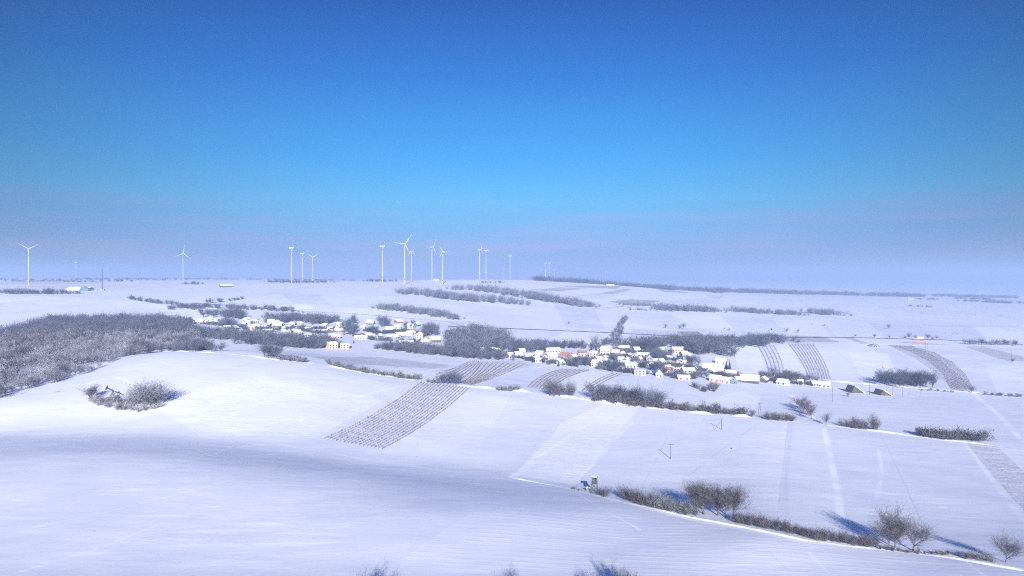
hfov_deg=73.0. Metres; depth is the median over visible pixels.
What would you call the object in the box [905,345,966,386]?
vine row
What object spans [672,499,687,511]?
bush
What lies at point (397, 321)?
barn
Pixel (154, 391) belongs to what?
bare tree
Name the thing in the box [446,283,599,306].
tree belt
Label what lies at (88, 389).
bare tree
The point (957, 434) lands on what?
bush
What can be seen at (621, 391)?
bare tree
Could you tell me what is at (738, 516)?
bush
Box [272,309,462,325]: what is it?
lane
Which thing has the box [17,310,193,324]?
wood
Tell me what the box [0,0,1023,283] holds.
sky
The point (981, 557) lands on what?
bush
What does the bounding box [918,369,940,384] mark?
bare tree
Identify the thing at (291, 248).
wind turbine
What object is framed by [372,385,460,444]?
vine row
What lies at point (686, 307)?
tree belt
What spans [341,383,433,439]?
vine row
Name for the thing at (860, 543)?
bush
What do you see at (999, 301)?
forest
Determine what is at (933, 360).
vine row
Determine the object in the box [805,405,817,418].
bare tree
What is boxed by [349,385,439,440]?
vine row
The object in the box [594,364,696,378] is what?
garden shrubs
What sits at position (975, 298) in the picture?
forest
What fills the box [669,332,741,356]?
tree belt
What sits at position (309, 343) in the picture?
tree belt
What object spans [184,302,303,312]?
tree belt
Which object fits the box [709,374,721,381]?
house
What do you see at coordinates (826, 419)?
bare tree
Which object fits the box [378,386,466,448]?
vine row
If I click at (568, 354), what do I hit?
house
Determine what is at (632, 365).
house
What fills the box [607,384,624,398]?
bare tree
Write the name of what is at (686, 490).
bare tree
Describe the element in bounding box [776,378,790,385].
barn
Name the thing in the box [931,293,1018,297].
forest
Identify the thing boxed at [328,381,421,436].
vine row
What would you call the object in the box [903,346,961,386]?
vine row
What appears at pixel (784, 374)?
tree belt
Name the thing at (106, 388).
oil pump
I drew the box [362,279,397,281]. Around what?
tree belt
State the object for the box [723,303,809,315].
tree belt
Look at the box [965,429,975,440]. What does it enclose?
bush
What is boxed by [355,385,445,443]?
vine row
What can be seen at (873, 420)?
bare tree
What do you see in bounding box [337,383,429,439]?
vine row
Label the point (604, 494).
bush
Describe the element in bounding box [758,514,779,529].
bush
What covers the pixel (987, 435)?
bush
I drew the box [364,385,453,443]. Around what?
vine row
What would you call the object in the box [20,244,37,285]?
wind turbine
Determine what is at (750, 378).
barn
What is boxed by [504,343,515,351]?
garden tree
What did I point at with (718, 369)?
barn
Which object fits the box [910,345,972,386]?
vine row
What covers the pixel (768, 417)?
bush
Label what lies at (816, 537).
bush
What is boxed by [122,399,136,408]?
bush
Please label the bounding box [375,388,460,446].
vine row
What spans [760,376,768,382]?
barn
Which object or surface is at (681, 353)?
house
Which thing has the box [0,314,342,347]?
wood
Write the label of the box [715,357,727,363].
barn
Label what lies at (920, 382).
bare tree
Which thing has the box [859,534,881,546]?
bush
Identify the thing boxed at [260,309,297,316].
tree belt
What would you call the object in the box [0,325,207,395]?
wood
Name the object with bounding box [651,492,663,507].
bush
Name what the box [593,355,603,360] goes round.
house
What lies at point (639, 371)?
house
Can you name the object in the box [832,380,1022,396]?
field bank
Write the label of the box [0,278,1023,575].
ground
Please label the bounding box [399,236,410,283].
wind turbine
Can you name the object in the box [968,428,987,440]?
bush
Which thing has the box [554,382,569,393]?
bare tree
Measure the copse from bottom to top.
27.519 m
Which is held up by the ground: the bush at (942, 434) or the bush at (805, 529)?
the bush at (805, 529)
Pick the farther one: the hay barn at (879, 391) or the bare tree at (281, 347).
the hay barn at (879, 391)
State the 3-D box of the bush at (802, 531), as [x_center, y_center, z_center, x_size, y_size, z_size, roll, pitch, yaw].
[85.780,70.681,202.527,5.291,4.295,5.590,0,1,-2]
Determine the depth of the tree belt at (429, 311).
1196.17 m
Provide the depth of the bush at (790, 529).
204.06 m
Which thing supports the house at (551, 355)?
on the ground
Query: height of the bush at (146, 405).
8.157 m
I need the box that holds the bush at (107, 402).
[97,397,114,406]
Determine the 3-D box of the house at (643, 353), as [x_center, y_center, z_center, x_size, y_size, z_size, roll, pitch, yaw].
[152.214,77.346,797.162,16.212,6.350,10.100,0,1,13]
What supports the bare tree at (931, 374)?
on the ground
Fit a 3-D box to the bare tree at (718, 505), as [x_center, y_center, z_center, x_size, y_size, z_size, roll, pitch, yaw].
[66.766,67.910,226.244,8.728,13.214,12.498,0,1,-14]
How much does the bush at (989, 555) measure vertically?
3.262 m
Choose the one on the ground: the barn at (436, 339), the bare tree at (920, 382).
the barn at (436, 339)
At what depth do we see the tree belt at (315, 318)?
1083.65 m
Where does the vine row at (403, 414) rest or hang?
on the ground
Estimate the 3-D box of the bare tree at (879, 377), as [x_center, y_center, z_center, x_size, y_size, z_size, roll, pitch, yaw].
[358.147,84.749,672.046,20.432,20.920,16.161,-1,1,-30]
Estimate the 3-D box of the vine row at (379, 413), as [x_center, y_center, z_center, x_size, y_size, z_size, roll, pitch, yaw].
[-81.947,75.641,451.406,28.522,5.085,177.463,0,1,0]
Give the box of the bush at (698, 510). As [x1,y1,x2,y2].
[689,503,702,515]
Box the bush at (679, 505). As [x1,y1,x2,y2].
[665,497,691,511]
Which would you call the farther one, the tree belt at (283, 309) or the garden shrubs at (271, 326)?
the tree belt at (283, 309)
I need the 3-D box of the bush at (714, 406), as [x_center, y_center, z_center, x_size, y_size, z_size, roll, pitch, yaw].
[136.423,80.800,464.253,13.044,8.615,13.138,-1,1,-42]
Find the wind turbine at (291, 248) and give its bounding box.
[289,239,298,282]
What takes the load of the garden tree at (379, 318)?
on the ground
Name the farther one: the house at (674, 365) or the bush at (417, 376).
the house at (674, 365)
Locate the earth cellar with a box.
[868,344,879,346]
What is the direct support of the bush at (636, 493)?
on the field bank at (798, 538)
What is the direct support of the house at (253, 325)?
on the ground
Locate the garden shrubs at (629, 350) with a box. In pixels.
[599,347,667,353]
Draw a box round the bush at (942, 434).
[939,428,951,438]
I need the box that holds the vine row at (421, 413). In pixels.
[368,386,456,445]
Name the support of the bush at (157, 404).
on the ground
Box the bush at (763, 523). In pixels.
[759,517,769,528]
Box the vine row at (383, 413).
[332,382,427,439]
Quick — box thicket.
[167,335,227,351]
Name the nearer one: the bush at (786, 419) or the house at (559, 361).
the bush at (786, 419)
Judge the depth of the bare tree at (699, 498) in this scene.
226.73 m
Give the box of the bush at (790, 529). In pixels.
[788,522,797,533]
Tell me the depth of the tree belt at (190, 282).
2073.49 m
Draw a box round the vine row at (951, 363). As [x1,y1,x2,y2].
[913,347,969,387]
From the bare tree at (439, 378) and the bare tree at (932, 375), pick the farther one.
the bare tree at (932, 375)
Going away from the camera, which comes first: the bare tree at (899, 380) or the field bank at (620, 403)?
the field bank at (620, 403)
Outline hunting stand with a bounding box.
[591,475,597,493]
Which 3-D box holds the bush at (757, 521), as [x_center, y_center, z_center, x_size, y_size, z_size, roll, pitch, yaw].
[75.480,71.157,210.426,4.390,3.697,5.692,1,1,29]
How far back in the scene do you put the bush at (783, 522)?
207.30 m
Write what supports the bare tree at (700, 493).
on the ground
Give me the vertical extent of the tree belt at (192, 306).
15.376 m
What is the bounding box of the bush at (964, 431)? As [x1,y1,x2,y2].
[956,426,974,439]
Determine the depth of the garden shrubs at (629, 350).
821.32 m
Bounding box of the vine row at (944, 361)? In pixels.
[902,345,965,389]
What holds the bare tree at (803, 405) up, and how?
on the ground
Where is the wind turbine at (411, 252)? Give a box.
[410,247,415,279]
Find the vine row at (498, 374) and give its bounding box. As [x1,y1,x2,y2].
[474,362,519,382]
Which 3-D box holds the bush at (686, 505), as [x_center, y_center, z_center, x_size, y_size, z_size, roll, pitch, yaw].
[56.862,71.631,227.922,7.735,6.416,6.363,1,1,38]
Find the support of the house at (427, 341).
on the ground
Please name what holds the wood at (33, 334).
on the ground
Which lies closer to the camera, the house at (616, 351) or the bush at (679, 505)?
the bush at (679, 505)
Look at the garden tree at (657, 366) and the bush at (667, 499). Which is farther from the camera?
the garden tree at (657, 366)
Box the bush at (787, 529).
[782,523,797,533]
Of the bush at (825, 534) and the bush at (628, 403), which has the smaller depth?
the bush at (825, 534)
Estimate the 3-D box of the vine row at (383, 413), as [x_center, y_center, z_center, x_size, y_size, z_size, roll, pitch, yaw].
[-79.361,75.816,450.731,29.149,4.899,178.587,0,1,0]
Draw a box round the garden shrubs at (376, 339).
[352,332,434,343]
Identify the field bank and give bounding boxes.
[158,350,293,360]
[307,362,751,417]
[513,478,1023,570]
[756,417,1022,449]
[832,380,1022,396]
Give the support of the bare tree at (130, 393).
on the ground
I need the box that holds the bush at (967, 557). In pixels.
[956,549,973,558]
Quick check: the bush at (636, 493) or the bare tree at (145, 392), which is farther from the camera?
the bare tree at (145, 392)
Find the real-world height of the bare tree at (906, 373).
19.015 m
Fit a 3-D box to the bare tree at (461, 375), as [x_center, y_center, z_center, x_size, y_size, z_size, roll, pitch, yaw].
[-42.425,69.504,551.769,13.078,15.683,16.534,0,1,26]
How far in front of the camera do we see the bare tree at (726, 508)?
222.48 m
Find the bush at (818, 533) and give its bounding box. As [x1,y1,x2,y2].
[812,524,828,539]
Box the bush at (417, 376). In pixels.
[414,373,422,379]
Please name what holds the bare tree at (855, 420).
on the field bank at (905, 434)
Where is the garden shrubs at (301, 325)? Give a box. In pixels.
[269,324,345,328]
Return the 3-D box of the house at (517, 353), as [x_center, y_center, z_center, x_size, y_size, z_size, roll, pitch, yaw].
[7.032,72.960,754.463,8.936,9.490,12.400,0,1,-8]
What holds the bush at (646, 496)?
on the field bank at (798, 538)
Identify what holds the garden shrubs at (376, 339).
on the ground
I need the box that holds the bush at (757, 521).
[755,518,764,527]
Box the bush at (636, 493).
[628,486,645,502]
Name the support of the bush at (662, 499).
on the ground
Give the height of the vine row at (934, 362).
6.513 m
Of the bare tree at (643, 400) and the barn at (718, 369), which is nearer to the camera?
the bare tree at (643, 400)
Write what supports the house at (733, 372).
on the ground
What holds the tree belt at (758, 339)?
on the ground
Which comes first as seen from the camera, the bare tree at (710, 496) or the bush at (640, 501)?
the bare tree at (710, 496)
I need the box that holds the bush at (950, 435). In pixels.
[942,430,953,439]
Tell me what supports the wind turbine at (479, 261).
on the ground
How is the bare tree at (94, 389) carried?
on the ground
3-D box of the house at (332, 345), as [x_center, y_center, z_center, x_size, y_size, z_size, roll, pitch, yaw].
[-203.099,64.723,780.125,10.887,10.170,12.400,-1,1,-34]
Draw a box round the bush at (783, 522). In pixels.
[769,519,790,526]
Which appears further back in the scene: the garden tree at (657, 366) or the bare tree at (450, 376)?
the garden tree at (657, 366)
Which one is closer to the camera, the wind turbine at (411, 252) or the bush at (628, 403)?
the bush at (628, 403)
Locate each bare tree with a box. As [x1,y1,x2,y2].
[75,383,100,398]
[88,382,100,395]
[113,383,137,404]
[121,380,156,406]
[122,382,139,402]
[129,381,162,404]
[132,382,163,402]
[140,376,166,401]
[149,380,168,398]
[154,380,175,400]
[154,381,168,400]
[254,341,277,356]
[260,342,275,357]
[267,340,286,358]
[267,344,279,356]
[433,373,446,381]
[436,367,455,383]
[445,370,455,382]
[452,371,462,384]
[454,370,463,382]
[539,377,555,395]
[544,378,560,396]
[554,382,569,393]
[562,378,575,395]
[581,379,603,395]
[590,333,601,345]
[597,384,608,398]
[597,386,613,399]
[602,385,616,399]
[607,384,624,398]
[608,555,627,575]
[615,386,626,399]
[615,565,643,575]
[623,386,635,398]
[628,386,645,400]
[633,386,649,399]
[634,385,649,403]
[640,384,656,405]
[646,384,675,401]
[650,391,666,402]
[680,477,705,505]
[683,477,712,514]
[687,481,714,513]
[697,482,727,514]
[705,478,725,515]
[713,481,764,519]
[713,483,743,517]
[789,396,808,403]
[795,398,811,406]
[796,397,812,414]
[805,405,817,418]
[817,411,832,421]
[848,415,865,424]
[863,412,881,427]
[867,506,916,545]
[872,367,894,383]
[873,366,887,384]
[876,500,914,547]
[882,370,904,385]
[894,376,905,386]
[895,508,945,550]
[896,369,919,384]
[902,375,910,384]
[913,375,928,387]
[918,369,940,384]
[923,376,938,387]
[925,370,937,381]
[988,528,1023,562]
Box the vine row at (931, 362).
[889,345,951,387]
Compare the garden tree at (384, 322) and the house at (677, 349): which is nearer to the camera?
the house at (677, 349)
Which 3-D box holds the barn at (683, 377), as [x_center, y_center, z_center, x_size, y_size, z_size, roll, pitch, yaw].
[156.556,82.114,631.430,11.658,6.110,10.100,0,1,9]
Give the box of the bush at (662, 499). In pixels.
[649,492,677,508]
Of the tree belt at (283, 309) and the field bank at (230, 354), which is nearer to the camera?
the field bank at (230, 354)
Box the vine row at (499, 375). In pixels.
[475,363,524,383]
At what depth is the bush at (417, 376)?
554.44 m
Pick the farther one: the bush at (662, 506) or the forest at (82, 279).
the forest at (82, 279)
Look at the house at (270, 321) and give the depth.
1064.60 m
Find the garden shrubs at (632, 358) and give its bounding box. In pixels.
[591,353,676,360]
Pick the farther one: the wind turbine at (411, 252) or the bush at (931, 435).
the wind turbine at (411, 252)
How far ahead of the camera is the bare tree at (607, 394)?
497.72 m
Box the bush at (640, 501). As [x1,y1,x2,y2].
[632,490,646,504]
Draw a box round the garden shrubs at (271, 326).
[200,320,326,333]
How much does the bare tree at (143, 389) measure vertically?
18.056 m
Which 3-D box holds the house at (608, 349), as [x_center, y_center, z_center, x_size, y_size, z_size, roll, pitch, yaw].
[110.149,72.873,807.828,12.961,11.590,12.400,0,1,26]
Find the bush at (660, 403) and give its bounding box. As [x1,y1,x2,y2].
[657,398,667,408]
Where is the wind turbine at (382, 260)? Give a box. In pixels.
[380,244,385,281]
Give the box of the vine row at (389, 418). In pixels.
[344,384,436,440]
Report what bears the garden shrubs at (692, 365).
on the ground
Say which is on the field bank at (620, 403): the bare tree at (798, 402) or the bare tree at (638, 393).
the bare tree at (638, 393)
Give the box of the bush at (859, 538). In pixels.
[848,532,871,545]
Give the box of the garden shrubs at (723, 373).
[709,369,742,381]
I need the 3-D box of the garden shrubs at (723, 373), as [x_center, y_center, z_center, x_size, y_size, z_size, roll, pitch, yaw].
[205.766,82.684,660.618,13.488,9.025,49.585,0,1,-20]
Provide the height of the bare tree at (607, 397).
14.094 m
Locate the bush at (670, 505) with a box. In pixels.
[663,497,675,510]
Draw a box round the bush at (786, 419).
[781,410,792,420]
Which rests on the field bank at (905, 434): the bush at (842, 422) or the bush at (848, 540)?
the bush at (842, 422)
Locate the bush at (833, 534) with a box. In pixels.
[824,524,841,542]
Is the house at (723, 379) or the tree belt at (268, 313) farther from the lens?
the tree belt at (268, 313)
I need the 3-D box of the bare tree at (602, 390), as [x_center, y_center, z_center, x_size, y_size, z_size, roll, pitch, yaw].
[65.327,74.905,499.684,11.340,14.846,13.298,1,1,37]
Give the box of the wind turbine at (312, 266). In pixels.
[309,254,317,280]
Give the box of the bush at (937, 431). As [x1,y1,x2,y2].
[927,425,947,437]
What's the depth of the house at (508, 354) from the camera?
749.64 m
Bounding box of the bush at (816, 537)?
[808,525,829,540]
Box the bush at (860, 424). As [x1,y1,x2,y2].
[852,418,865,428]
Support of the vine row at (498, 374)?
on the ground
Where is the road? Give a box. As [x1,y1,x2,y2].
[450,326,1022,344]
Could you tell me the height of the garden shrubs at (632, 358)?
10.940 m
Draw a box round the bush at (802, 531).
[798,525,810,535]
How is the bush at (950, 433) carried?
on the field bank at (905, 434)
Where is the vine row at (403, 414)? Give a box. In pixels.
[350,385,442,442]
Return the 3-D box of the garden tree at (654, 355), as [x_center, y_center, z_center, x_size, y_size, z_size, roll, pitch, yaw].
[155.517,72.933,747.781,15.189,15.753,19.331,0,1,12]
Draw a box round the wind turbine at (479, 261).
[478,246,483,279]
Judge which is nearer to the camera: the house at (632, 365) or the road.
the house at (632, 365)
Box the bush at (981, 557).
[969,551,986,560]
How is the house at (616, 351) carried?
on the ground
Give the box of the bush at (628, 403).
[623,397,632,405]
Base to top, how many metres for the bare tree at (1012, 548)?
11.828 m
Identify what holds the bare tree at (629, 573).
on the ground
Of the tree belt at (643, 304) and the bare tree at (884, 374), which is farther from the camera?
the tree belt at (643, 304)
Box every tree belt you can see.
[0,286,80,293]
[167,301,204,309]
[183,280,202,284]
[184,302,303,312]
[231,333,341,348]
[244,310,341,323]
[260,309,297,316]
[264,279,335,282]
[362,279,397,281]
[370,300,464,319]
[372,337,516,359]
[393,285,530,304]
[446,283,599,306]
[512,336,601,348]
[600,330,730,348]
[616,302,658,305]
[650,301,726,311]
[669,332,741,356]
[704,331,801,346]
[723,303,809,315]
[757,368,814,380]
[800,306,852,315]
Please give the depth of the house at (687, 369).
662.12 m
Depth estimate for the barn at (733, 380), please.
623.37 m
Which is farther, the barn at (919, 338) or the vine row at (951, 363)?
the barn at (919, 338)
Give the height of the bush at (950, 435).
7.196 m
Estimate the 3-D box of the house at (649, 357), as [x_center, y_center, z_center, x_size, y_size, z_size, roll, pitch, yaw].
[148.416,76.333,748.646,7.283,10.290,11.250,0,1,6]
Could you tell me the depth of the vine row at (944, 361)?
815.38 m
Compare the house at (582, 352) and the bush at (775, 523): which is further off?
the house at (582, 352)
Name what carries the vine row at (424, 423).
on the ground
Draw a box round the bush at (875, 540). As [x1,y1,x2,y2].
[868,536,884,546]
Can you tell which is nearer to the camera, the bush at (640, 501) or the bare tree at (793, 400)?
the bush at (640, 501)
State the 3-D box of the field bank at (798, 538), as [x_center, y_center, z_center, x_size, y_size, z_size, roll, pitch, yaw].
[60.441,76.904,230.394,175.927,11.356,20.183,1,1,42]
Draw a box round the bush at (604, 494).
[596,485,612,497]
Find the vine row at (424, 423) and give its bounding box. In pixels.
[382,387,469,448]
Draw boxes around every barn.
[219,284,232,286]
[393,319,402,322]
[428,337,440,341]
[618,345,629,349]
[677,375,690,380]
[702,363,723,369]
[713,368,724,374]
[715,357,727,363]
[730,376,736,383]
[733,376,741,382]
[740,374,759,383]
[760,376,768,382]
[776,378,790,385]
[810,381,818,386]
[845,384,865,393]
[873,388,891,395]
[913,337,923,340]
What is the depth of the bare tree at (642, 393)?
485.64 m
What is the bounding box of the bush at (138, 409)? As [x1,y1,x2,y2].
[132,403,144,411]
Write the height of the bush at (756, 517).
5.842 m
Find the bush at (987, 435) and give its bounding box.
[978,429,994,440]
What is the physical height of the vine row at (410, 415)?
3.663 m
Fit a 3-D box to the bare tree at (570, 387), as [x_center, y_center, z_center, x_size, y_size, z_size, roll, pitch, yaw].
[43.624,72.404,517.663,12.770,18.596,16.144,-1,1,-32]
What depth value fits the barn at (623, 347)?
851.63 m
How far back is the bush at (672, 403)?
475.09 m
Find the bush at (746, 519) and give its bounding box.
[738,512,753,525]
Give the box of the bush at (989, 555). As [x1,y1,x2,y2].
[985,551,1000,562]
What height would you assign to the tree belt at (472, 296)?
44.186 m
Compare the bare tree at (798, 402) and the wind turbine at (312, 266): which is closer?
the bare tree at (798, 402)
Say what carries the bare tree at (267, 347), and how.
on the ground
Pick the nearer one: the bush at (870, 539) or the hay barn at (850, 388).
the bush at (870, 539)
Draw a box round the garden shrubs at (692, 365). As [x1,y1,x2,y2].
[622,360,709,371]
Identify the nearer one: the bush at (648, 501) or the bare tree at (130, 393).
the bush at (648, 501)
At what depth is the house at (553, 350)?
806.59 m
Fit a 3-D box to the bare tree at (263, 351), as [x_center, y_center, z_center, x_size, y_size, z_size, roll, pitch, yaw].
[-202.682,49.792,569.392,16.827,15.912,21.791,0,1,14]
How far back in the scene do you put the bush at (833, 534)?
198.97 m
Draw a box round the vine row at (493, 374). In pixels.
[472,363,513,383]
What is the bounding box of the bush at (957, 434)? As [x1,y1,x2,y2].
[952,430,962,439]
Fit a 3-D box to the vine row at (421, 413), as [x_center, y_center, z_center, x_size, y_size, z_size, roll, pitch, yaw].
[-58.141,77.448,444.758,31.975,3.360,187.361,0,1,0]
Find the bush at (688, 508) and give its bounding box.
[678,502,696,513]
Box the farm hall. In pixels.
[66,286,94,290]
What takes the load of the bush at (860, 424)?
on the field bank at (905, 434)
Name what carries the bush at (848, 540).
on the ground
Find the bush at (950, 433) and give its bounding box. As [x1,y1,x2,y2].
[944,429,955,438]
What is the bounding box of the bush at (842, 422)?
[837,417,851,426]
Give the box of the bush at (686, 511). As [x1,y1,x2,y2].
[679,505,689,514]
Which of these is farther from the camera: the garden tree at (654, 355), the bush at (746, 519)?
the garden tree at (654, 355)
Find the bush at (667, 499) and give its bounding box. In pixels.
[659,492,673,509]
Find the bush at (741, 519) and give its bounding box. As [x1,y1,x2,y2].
[735,511,749,523]
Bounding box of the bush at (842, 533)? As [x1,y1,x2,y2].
[835,528,849,541]
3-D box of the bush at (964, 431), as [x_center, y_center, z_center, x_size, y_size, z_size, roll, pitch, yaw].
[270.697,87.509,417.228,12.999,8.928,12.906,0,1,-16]
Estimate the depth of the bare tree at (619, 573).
153.62 m
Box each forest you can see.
[0,277,166,279]
[4,278,133,281]
[84,277,353,280]
[530,275,548,280]
[543,274,925,296]
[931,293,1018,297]
[954,296,994,299]
[957,299,1023,303]
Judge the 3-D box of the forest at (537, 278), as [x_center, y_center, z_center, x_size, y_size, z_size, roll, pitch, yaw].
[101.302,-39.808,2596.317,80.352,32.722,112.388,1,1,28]
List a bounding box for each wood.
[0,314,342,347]
[0,325,90,344]
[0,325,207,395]
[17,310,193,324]
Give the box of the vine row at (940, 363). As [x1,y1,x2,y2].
[900,346,959,387]
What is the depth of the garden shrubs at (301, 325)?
994.70 m
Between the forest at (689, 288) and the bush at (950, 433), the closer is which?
the bush at (950, 433)
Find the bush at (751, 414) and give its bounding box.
[747,408,755,416]
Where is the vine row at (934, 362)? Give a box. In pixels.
[895,346,954,388]
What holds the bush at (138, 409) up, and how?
on the ground
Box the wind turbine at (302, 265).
[300,253,305,280]
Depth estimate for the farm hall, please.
1637.33 m
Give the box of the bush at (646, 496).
[638,491,654,504]
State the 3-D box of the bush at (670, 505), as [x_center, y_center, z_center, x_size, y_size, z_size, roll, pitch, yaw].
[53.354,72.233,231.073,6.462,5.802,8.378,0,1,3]
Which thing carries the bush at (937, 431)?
on the field bank at (905, 434)
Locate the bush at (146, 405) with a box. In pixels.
[139,401,152,410]
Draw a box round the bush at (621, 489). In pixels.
[615,482,629,498]
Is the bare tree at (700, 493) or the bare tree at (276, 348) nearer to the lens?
the bare tree at (700, 493)
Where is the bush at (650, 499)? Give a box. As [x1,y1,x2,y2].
[642,490,669,507]
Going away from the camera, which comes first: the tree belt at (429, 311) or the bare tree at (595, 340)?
the bare tree at (595, 340)
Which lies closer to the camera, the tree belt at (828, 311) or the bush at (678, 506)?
the bush at (678, 506)
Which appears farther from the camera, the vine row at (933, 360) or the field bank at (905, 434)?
the vine row at (933, 360)
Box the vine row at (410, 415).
[359,385,449,443]
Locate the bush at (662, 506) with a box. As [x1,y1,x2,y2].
[656,496,668,509]
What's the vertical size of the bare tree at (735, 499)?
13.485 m
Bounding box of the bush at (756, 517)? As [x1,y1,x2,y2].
[752,508,763,523]
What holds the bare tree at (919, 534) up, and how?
on the ground
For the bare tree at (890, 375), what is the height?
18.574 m
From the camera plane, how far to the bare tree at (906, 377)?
668.16 m
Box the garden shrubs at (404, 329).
[362,327,419,333]
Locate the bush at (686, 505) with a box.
[679,498,693,511]
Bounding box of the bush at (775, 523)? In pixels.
[770,517,783,529]
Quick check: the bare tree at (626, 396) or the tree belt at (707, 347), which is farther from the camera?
the tree belt at (707, 347)
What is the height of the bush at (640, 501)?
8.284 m
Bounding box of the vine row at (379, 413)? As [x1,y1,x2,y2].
[330,382,423,437]
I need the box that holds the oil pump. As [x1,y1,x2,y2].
[105,386,119,398]
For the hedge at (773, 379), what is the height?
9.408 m
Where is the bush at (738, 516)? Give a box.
[733,510,743,522]
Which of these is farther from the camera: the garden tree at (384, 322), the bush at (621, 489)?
the garden tree at (384, 322)
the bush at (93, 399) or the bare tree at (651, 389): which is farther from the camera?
the bare tree at (651, 389)
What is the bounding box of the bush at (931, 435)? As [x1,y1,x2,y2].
[921,429,939,438]
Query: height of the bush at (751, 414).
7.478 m
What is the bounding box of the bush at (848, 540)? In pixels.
[842,533,853,543]
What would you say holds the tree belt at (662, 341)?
on the ground
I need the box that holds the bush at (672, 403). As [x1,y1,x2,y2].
[665,398,678,409]
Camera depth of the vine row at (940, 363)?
846.08 m
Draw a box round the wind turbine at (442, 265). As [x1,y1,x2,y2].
[440,248,442,283]
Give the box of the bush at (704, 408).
[697,399,711,411]
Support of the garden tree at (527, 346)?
on the ground
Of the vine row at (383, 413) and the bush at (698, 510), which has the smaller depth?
the bush at (698, 510)
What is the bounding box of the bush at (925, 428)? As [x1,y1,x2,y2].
[918,424,937,436]
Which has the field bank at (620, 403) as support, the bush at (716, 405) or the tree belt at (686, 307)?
the bush at (716, 405)
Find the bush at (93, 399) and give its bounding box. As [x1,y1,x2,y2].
[87,393,101,403]
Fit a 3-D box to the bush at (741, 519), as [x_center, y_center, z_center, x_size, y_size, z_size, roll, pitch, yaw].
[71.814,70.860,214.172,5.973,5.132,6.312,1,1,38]
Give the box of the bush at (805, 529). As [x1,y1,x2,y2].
[804,526,818,535]
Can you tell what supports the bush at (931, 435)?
on the field bank at (905, 434)
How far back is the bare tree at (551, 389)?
515.70 m
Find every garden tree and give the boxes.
[377,315,384,326]
[382,314,391,325]
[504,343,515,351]
[522,340,531,349]
[650,349,661,357]
[652,362,660,369]
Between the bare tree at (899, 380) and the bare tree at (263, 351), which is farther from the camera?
the bare tree at (899, 380)
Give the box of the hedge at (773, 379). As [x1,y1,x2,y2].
[753,374,813,385]
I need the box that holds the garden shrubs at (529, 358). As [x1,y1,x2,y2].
[517,354,574,365]
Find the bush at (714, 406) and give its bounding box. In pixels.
[709,402,722,413]
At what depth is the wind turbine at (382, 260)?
2197.88 m
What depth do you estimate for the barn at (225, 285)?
1864.51 m
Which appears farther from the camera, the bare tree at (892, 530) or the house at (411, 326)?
the house at (411, 326)
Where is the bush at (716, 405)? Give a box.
[709,403,719,413]
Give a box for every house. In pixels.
[247,324,259,329]
[266,319,274,323]
[325,341,337,348]
[340,343,349,348]
[354,335,367,338]
[366,320,374,324]
[385,326,392,329]
[394,324,400,328]
[407,323,414,328]
[416,331,423,338]
[420,339,432,343]
[506,352,514,357]
[514,351,522,357]
[535,350,544,355]
[545,347,560,352]
[546,353,557,358]
[555,360,565,365]
[559,352,571,357]
[577,349,586,355]
[589,350,599,356]
[591,359,599,366]
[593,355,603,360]
[600,345,612,354]
[612,349,620,354]
[623,363,639,367]
[634,368,645,375]
[637,352,649,355]
[645,355,652,360]
[655,368,662,376]
[670,362,683,369]
[672,346,683,353]
[679,351,688,358]
[680,367,695,373]
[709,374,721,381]
[720,376,731,383]
[726,369,737,375]
[818,380,830,387]
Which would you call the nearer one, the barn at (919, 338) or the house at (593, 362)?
the house at (593, 362)
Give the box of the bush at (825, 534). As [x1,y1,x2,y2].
[816,528,831,540]
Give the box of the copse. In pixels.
[441,320,515,349]
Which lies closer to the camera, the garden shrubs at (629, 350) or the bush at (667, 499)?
the bush at (667, 499)
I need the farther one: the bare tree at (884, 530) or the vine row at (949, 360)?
the vine row at (949, 360)
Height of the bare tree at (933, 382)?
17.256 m
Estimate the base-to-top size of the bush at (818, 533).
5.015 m
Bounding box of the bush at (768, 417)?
[762,410,777,419]
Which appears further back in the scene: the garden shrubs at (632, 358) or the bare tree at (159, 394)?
the garden shrubs at (632, 358)
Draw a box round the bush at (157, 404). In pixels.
[153,399,163,406]
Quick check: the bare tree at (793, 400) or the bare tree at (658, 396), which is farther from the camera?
the bare tree at (793, 400)
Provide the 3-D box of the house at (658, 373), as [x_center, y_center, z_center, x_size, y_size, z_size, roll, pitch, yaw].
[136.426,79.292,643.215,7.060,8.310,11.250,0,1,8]
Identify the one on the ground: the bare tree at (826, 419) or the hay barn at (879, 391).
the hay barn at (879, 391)
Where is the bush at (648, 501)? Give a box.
[642,493,656,506]
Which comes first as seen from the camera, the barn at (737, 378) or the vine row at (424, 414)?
the vine row at (424, 414)
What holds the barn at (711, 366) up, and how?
on the ground
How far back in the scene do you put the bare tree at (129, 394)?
424.52 m
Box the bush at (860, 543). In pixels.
[852,536,866,545]
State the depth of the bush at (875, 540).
195.94 m
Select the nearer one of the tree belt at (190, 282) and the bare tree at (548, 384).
the bare tree at (548, 384)
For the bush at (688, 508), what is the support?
on the ground
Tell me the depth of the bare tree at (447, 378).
544.21 m
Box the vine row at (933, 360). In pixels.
[894,345,957,388]
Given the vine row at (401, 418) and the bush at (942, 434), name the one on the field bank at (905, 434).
the bush at (942, 434)
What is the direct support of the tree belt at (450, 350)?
on the ground
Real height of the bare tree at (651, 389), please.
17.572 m
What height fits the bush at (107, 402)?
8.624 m
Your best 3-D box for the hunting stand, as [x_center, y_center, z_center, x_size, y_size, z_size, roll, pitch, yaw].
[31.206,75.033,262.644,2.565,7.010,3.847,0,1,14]
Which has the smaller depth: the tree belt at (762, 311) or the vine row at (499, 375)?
the vine row at (499, 375)
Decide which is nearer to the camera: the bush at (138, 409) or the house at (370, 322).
the bush at (138, 409)
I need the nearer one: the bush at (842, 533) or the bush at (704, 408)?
the bush at (842, 533)

